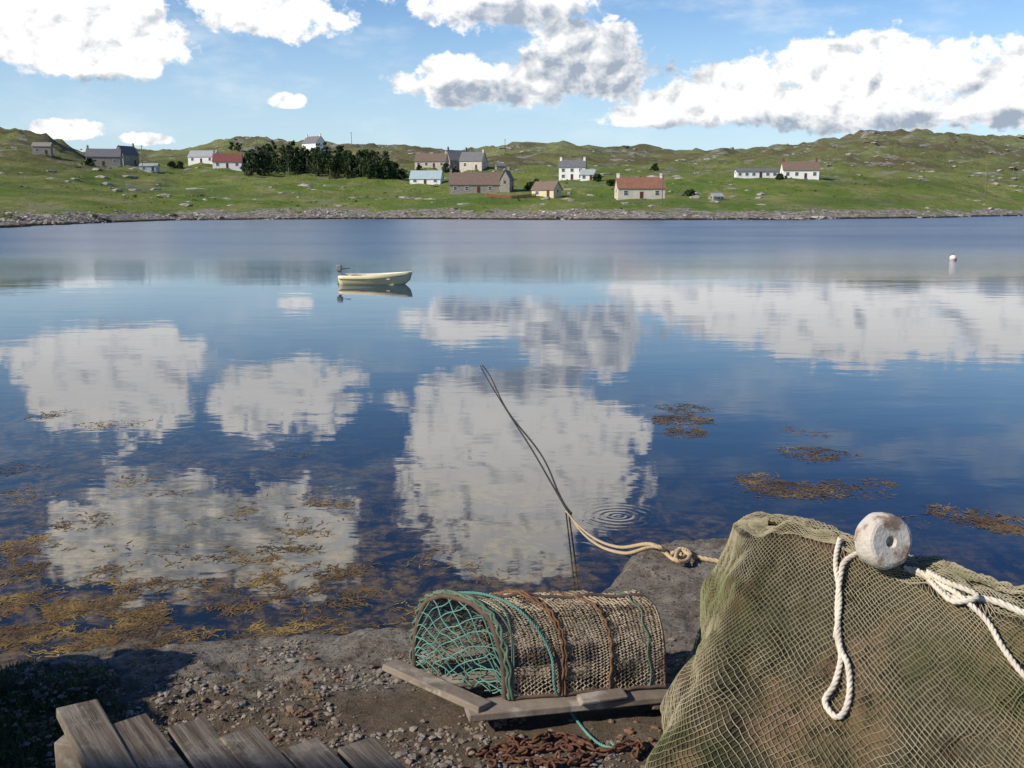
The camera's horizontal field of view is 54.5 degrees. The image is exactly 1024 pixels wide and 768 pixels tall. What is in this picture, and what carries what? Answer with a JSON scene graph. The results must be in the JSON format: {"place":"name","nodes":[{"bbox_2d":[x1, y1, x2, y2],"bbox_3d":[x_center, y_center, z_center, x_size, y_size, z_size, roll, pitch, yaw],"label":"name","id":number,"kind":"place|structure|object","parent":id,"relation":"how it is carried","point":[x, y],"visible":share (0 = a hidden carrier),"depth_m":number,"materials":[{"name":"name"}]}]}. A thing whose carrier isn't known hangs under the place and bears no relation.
{"place":"outdoors","nodes":[
{"label":"outdoors","id":0,"kind":"place"},
{"bbox_2d":[0,656,370,767],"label":"grass","id":1,"kind":"structure","parent":0,"point":[62,676],"depth_m":3.05,"materials":[{"name":"plant"}]},
{"bbox_2d":[0,216,1023,668],"bbox_3d":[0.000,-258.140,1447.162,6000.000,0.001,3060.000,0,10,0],"label":"water","id":2,"kind":"structure","parent":0,"point":[228,358],"depth_m":18.71,"materials":[{"name":"blue liquid"}]},
{"bbox_2d":[0,538,727,767],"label":"rock ledge","id":3,"kind":"object","parent":2,"relation":"in","point":[667,586],"visible":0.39,"depth_m":3.17,"materials":[{"name":"grey stone"}]},
{"bbox_2d":[54,699,404,767],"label":"slatted pallet","id":4,"kind":"object","parent":3,"relation":"on","point":[92,737],"visible":1,"depth_m":2.31,"materials":[{"name":"grey wood"}]},
{"bbox_2d":[0,621,681,767],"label":"gravel","id":5,"kind":"structure","parent":3,"relation":"on","point":[294,707],"depth_m":3.03,"materials":[{"name":"grey gravel"}]},
{"bbox_2d":[382,589,670,748],"bbox_3d":[0.078,0.812,3.048,0.922,0.375,0.609,-2,10,-12],"label":"lobster creel","id":6,"kind":"object","parent":3,"relation":"on","point":[649,689],"visible":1,"depth_m":3.01,"materials":[{"name":"brown fabric"}]},
{"bbox_2d":[465,731,645,767],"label":"rusty chain","id":7,"kind":"object","parent":3,"relation":"on","point":[512,746],"visible":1,"depth_m":2.80,"materials":[{"name":"metal"}]},
{"bbox_2d":[480,365,718,563],"bbox_3d":[0.261,0.154,13.409,0.620,2.128,18.339,-1,10,-4],"label":"mooring rope","id":8,"kind":"object","parent":3,"relation":"on","point":[685,554],"visible":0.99,"depth_m":5.47,"materials":[{"name":"beige fabric"}]},
{"bbox_2d":[644,511,1023,767],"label":"net covered heap","id":9,"kind":"object","parent":3,"relation":"on","point":[818,645],"visible":0.98,"depth_m":2.70,"materials":[{"name":"green fabric"}]},
{"bbox_2d":[854,512,911,569],"bbox_3d":[1.049,0.443,2.811,0.160,0.161,0.076,-3,-2,-17],"label":"net float","id":10,"kind":"object","parent":9,"relation":"on","point":[882,540],"visible":1,"depth_m":2.78,"materials":[{"name":"white plastic"}]},
{"bbox_2d":[336,265,411,284],"bbox_3d":[-6.287,-4.879,45.453,3.524,1.120,1.479,1,10,6],"label":"rowing boat","id":11,"kind":"object","parent":2,"relation":"on","point":[396,278],"visible":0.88,"depth_m":45.01,"materials":[{"name":"beige paint"}]},
{"bbox_2d":[0,403,1023,658],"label":"seaweed","id":12,"kind":"object","parent":2,"relation":"on","point":[66,609],"visible":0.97,"depth_m":9.48,"materials":[{"name":"brown plant"}]},
{"bbox_2d":[949,253,956,259],"bbox_3d":[28.810,-8.254,64.975,0.500,0.570,0.500,0,10,0],"label":"mooring buoy","id":13,"kind":"object","parent":2,"relation":"on","point":[953,257],"visible":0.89,"depth_m":64.82,"materials":[{"name":"plastic"}]},
{"bbox_2d":[0,127,1023,227],"bbox_3d":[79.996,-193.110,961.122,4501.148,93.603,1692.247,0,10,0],"label":"hills","id":14,"kind":"structure","parent":0,"point":[927,150],"depth_m":344.85,"materials":[{"name":"green plant"}]},
{"bbox_2d":[31,142,52,156],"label":"stone ruin","id":15,"kind":"object","parent":14,"relation":"on","point":[45,148],"visible":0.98,"depth_m":423.73,"materials":[{"name":"stone"}]},
{"bbox_2d":[86,154,122,167],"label":"walls","id":16,"kind":"structure","parent":14,"relation":"on","point":[108,161],"depth_m":419.34,"materials":[{"name":"stone"}]},
{"bbox_2d":[85,148,122,157],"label":"roof","id":17,"kind":"structure","parent":16,"relation":"on","point":[90,152],"depth_m":419.79,"materials":[{"name":"stone"}]},
{"bbox_2d":[117,147,138,165],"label":"walls","id":18,"kind":"structure","parent":14,"relation":"on","point":[130,161],"depth_m":457.74,"materials":[{"name":"stone"}]},
{"bbox_2d":[116,145,139,155],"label":"roof","id":19,"kind":"structure","parent":18,"relation":"on","point":[128,150],"depth_m":457.96,"materials":[{"name":"stone"}]},
{"bbox_2d":[139,163,159,172],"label":"shed","id":20,"kind":"structure","parent":14,"relation":"on","point":[151,167],"depth_m":385.94,"materials":[{"name":"blue metal"}]},
{"bbox_2d":[187,150,218,165],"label":"white cottage","id":21,"kind":"structure","parent":14,"relation":"on","point":[198,156],"depth_m":472.16,"materials":[{"name":"paint"}]},
{"bbox_2d":[19,188,418,197],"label":"post and wire fence","id":22,"kind":"object","parent":14,"relation":"on","point":[207,193],"visible":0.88,"depth_m":287.15,"materials":[{"name":"wood"}]},
{"bbox_2d":[212,150,242,170],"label":"red roofed cottage","id":23,"kind":"structure","parent":14,"relation":"on","point":[232,161],"depth_m":440.34,"materials":[{"name":"white paint"}]},
{"bbox_2d":[302,137,325,150],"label":"walls","id":24,"kind":"structure","parent":14,"relation":"on","point":[312,145],"depth_m":648.89,"materials":[{"name":"white paint"}]},
{"bbox_2d":[301,136,323,143],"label":"roof","id":25,"kind":"structure","parent":24,"relation":"on","point":[310,139],"depth_m":650.96,"materials":[{"name":"stone"}]},
{"bbox_2d":[409,170,443,184],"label":"shed","id":26,"kind":"structure","parent":14,"relation":"on","point":[433,177],"depth_m":361.31,"materials":[{"name":"white paint"}]},
{"bbox_2d":[414,150,448,169],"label":"brown roofed bungalow","id":27,"kind":"object","parent":14,"relation":"on","point":[437,161],"visible":0.81,"depth_m":449.23,"materials":[{"name":"tile"}]},
{"bbox_2d":[81,140,787,195],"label":"distant trees","id":28,"kind":"object","parent":14,"relation":"on","point":[363,163],"visible":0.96,"depth_m":399.71,"materials":[{"name":"green plant"}]},
{"bbox_2d":[447,153,458,169],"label":"walls","id":29,"kind":"structure","parent":14,"relation":"on","point":[451,164],"depth_m":458.45,"materials":[{"name":"stone"}]},
{"bbox_2d":[447,150,467,160],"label":"roof","id":30,"kind":"structure","parent":29,"relation":"on","point":[453,155],"depth_m":459.39,"materials":[{"name":"stone"}]},
{"bbox_2d":[459,153,486,171],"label":"walls","id":31,"kind":"structure","parent":14,"relation":"on","point":[481,165],"depth_m":450.08,"materials":[{"name":"white paint"}]},
{"bbox_2d":[459,152,487,161],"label":"roof","id":32,"kind":"structure","parent":31,"relation":"on","point":[471,156],"depth_m":450.52,"materials":[{"name":"stone"}]},
{"bbox_2d":[449,168,506,194],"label":"long bungalow","id":33,"kind":"object","parent":14,"relation":"on","point":[472,182],"visible":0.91,"depth_m":326.04,"materials":[{"name":"stone"}]},
{"bbox_2d":[454,186,491,189],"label":"windows","id":34,"kind":"structure","parent":33,"relation":"in","point":[455,187],"depth_m":325.58,"materials":[{"name":"white glass"}]},
{"bbox_2d":[494,163,505,169],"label":"shed","id":35,"kind":"structure","parent":14,"relation":"on","point":[499,166],"depth_m":449.08,"materials":[{"name":"stone"}]},
{"bbox_2d":[500,171,513,192],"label":"walls","id":36,"kind":"structure","parent":14,"relation":"on","point":[506,187],"depth_m":324.68,"materials":[{"name":"stone"}]},
{"bbox_2d":[499,170,514,180],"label":"roof","id":37,"kind":"structure","parent":36,"relation":"on","point":[509,175],"depth_m":325.73,"materials":[{"name":"stone"}]},
{"bbox_2d":[487,193,535,198],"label":"red fence","id":38,"kind":"object","parent":14,"relation":"on","point":[511,196],"visible":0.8,"depth_m":292.21,"materials":[{"name":"red wood"}]},
{"bbox_2d":[0,207,1023,226],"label":"shore rocks","id":39,"kind":"object","parent":14,"relation":"on","point":[822,216],"visible":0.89,"depth_m":233.28,"materials":[{"name":"stone"}]},
{"bbox_2d":[0,131,1023,206],"bbox_3d":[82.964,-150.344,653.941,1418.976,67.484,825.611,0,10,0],"label":"rock outcrops","id":40,"kind":"object","parent":14,"relation":"on","point":[308,185],"visible":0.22,"depth_m":372.77,"materials":[{"name":"grey stone"}]},
{"bbox_2d":[5,148,1019,213],"bbox_3d":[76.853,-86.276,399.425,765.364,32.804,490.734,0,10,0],"label":"shrubs","id":41,"kind":"object","parent":14,"relation":"on","point":[619,202],"visible":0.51,"depth_m":308.37,"materials":[{"name":"green plant"}]},
{"bbox_2d":[531,181,562,197],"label":"cream cottage","id":42,"kind":"structure","parent":14,"relation":"on","point":[550,189],"depth_m":297.12,"materials":[{"name":"brown tile"}]},
{"bbox_2d":[558,156,586,180],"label":"white farmhouse","id":43,"kind":"object","parent":14,"relation":"on","point":[569,169],"visible":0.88,"depth_m":365.86,"materials":[{"name":"paint"}]},
{"bbox_2d":[562,169,579,177],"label":"windows","id":44,"kind":"structure","parent":43,"relation":"in","point":[563,170],"depth_m":365.79,"materials":[{"name":"grey glass"}]},
{"bbox_2d":[580,169,595,180],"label":"white annexe","id":45,"kind":"structure","parent":14,"relation":"on","point":[586,174],"depth_m":360.93,"materials":[{"name":"paint"}]},
{"bbox_2d":[563,198,661,203],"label":"post and wire fence","id":46,"kind":"object","parent":14,"relation":"on","point":[614,200],"visible":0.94,"depth_m":260.72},
{"bbox_2d":[614,172,665,199],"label":"rusty roofed cottage","id":47,"kind":"structure","parent":14,"relation":"on","point":[637,187],"depth_m":284.96,"materials":[{"name":"metal"}]},
{"bbox_2d":[616,189,658,194],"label":"windows","id":48,"kind":"structure","parent":47,"relation":"in","point":[625,192],"depth_m":284.74,"materials":[{"name":"white glass"}]},
{"bbox_2d":[660,173,662,203],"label":"utility pole","id":49,"kind":"object","parent":14,"relation":"on","point":[662,188],"visible":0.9,"depth_m":262.13,"materials":[{"name":"white paint"}]},
{"bbox_2d":[707,193,724,200],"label":"shed","id":50,"kind":"structure","parent":14,"relation":"on","point":[720,196],"depth_m":285.16,"materials":[{"name":"stone"}]},
{"bbox_2d":[734,168,778,177],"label":"long white cottage","id":51,"kind":"structure","parent":14,"relation":"on","point":[755,172],"depth_m":351.82,"materials":[{"name":"paint"}]},
{"bbox_2d":[735,172,775,175],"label":"windows","id":52,"kind":"structure","parent":51,"relation":"in","point":[746,174],"depth_m":351.73,"materials":[{"name":"grey glass"}]},
{"bbox_2d":[780,165,818,179],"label":"walls","id":53,"kind":"structure","parent":14,"relation":"on","point":[801,175],"depth_m":366.71,"materials":[{"name":"white paint"}]},
{"bbox_2d":[781,171,815,175],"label":"windows","id":54,"kind":"structure","parent":53,"relation":"attached to","point":[796,173],"depth_m":366.84,"materials":[{"name":"grey glass"}]},
{"bbox_2d":[779,161,819,170],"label":"roof","id":55,"kind":"structure","parent":53,"relation":"on","point":[800,165],"depth_m":367.81,"materials":[{"name":"brown tile"}]},
{"bbox_2d":[690,192,1014,204],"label":"post and wire fence","id":56,"kind":"object","parent":14,"relation":"on","point":[979,194],"visible":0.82,"depth_m":276.81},
{"bbox_2d":[823,179,1019,185],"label":"post and wire fence","id":57,"kind":"object","parent":14,"relation":"on","point":[905,182],"visible":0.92,"depth_m":367.43,"materials":[{"name":"wood"}]},
{"bbox_2d":[985,163,989,196],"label":"utility pole","id":58,"kind":"object","parent":14,"relation":"on","point":[987,164],"visible":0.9,"depth_m":344.73,"materials":[{"name":"white paint"}]},
{"bbox_2d":[0,0,1023,151],"label":"sky","id":59,"kind":"structure","parent":0,"point":[155,75],"materials":[{"name":"blue"}]}
]}

